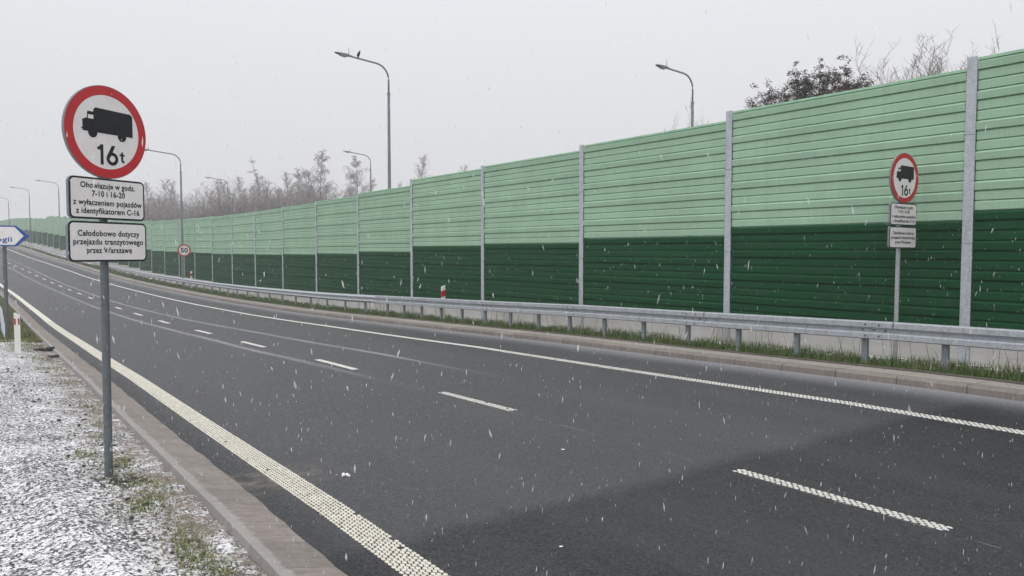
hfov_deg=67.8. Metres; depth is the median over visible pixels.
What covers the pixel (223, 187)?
birch tree
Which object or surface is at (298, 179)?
birch tree
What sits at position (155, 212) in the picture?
bare shrub
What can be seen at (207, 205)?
bare shrub
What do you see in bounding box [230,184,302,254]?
bare shrub
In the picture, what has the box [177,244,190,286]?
road sign
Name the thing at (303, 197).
bare shrub
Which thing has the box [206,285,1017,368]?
dry weeds
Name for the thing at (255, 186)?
birch tree
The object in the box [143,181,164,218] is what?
birch tree
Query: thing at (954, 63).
bare tree
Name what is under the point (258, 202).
bare shrub
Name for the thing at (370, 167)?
street lamp
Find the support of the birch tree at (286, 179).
on the ground
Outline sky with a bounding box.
[0,0,1023,237]
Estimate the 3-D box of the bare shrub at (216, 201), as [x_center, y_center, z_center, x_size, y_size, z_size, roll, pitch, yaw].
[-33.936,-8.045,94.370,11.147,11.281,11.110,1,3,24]
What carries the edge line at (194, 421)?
on the road
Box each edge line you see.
[0,246,1023,434]
[0,283,447,575]
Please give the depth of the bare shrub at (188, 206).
95.71 m
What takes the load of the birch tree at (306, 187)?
on the ground
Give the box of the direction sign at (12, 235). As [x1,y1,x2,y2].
[0,225,28,336]
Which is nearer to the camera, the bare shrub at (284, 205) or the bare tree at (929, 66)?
the bare tree at (929, 66)
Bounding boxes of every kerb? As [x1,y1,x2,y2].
[0,290,347,575]
[14,246,1023,401]
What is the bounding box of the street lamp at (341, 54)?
[334,52,390,188]
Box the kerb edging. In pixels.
[21,246,1023,384]
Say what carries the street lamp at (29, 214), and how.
on the ground
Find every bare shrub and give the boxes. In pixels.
[108,196,177,220]
[140,196,194,221]
[144,186,206,220]
[144,197,179,220]
[151,192,222,220]
[156,197,204,219]
[167,188,222,219]
[170,191,242,219]
[179,191,241,217]
[184,180,268,217]
[186,191,252,217]
[193,184,258,216]
[204,184,281,215]
[207,173,282,216]
[222,182,292,214]
[229,180,296,213]
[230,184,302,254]
[240,187,319,254]
[250,181,316,211]
[258,180,323,254]
[269,183,337,208]
[276,183,353,254]
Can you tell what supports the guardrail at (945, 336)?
on the grass verge at (82, 263)
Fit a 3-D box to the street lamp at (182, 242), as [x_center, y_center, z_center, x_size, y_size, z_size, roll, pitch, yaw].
[-26.480,-5.283,57.670,3.002,10.891,0.300,-2,4,-36]
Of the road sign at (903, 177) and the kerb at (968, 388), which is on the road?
the kerb at (968, 388)
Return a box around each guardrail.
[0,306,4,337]
[22,242,1023,371]
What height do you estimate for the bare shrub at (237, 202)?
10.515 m
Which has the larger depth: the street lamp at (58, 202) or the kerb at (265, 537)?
the street lamp at (58, 202)
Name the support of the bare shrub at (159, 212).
on the ground
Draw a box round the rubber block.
[33,346,54,350]
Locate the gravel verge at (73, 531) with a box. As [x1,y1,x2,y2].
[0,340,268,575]
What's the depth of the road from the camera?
7.92 m
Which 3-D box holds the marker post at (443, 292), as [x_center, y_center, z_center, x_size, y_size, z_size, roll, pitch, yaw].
[-2.299,0.549,25.457,0.124,1.260,0.086,-2,3,-35]
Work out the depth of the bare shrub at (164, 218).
93.53 m
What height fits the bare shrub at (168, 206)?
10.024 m
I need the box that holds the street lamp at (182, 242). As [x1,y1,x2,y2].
[145,145,183,284]
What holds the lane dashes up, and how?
on the road
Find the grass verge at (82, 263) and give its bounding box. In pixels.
[18,244,1023,380]
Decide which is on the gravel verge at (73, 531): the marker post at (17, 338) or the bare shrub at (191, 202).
the marker post at (17, 338)
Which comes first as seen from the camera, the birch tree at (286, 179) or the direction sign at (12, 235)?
the direction sign at (12, 235)
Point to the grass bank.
(12, 310)
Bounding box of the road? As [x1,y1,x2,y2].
[0,246,1023,575]
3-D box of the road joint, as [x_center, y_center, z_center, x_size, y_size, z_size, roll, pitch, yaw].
[-1.877,1.619,12.428,0.012,0.542,26.334,-2,3,-35]
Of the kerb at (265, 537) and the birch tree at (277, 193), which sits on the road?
the kerb at (265, 537)
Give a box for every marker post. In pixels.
[14,313,20,352]
[441,286,444,318]
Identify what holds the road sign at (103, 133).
on the gravel verge at (73, 531)
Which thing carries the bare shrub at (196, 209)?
on the ground
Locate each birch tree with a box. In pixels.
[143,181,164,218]
[147,179,177,214]
[152,181,179,214]
[161,189,184,220]
[208,180,226,213]
[213,180,242,209]
[230,177,249,210]
[248,155,276,207]
[248,173,272,211]
[269,187,282,202]
[274,172,304,202]
[284,150,340,203]
[289,168,318,205]
[336,156,376,197]
[397,154,432,186]
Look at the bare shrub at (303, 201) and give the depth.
84.82 m
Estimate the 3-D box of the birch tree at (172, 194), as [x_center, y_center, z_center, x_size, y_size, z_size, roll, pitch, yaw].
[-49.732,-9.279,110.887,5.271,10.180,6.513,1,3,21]
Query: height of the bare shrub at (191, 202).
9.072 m
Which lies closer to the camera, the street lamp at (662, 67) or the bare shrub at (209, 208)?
the street lamp at (662, 67)
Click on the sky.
(213, 85)
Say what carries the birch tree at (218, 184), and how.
on the ground
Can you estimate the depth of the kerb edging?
15.24 m
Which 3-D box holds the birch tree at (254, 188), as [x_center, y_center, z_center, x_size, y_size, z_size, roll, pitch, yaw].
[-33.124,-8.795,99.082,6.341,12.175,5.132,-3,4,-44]
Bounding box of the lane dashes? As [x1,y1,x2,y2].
[2,260,952,529]
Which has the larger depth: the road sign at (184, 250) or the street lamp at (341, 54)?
the road sign at (184, 250)
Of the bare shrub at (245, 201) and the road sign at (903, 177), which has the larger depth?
the bare shrub at (245, 201)
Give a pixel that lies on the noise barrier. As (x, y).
(712, 217)
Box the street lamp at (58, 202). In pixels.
[36,180,59,245]
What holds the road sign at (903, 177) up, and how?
on the grass verge at (82, 263)
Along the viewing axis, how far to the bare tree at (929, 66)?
42.96 m
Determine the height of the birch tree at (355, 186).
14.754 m
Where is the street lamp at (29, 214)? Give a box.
[11,187,30,243]
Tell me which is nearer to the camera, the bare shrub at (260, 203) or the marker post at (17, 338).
the marker post at (17, 338)
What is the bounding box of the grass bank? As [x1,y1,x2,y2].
[0,295,41,340]
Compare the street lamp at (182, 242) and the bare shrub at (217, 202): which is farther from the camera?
the bare shrub at (217, 202)
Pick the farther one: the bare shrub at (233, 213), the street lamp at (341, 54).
the bare shrub at (233, 213)
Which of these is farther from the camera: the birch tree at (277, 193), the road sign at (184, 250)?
the birch tree at (277, 193)
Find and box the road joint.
[233,340,998,547]
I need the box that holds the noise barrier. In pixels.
[0,49,1023,369]
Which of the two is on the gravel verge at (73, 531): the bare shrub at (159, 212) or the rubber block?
the rubber block
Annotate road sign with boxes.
[61,85,146,477]
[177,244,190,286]
[887,153,917,360]
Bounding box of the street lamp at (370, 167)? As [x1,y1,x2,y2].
[344,151,371,190]
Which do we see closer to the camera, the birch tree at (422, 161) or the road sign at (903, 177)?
the road sign at (903, 177)
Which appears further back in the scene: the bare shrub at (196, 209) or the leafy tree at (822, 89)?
the bare shrub at (196, 209)
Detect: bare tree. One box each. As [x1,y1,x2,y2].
[664,104,708,236]
[844,28,976,88]
[861,35,993,85]
[901,21,1000,221]
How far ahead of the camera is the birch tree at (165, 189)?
114.22 m
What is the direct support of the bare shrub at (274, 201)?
on the ground
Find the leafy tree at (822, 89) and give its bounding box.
[745,53,875,107]
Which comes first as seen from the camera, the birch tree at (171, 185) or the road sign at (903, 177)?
the road sign at (903, 177)
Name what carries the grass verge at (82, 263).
on the ground
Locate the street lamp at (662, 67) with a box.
[655,64,693,126]
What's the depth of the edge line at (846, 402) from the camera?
12.13 m
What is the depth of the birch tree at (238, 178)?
101.15 m
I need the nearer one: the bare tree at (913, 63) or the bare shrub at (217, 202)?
the bare tree at (913, 63)
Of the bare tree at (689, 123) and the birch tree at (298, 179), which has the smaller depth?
the bare tree at (689, 123)

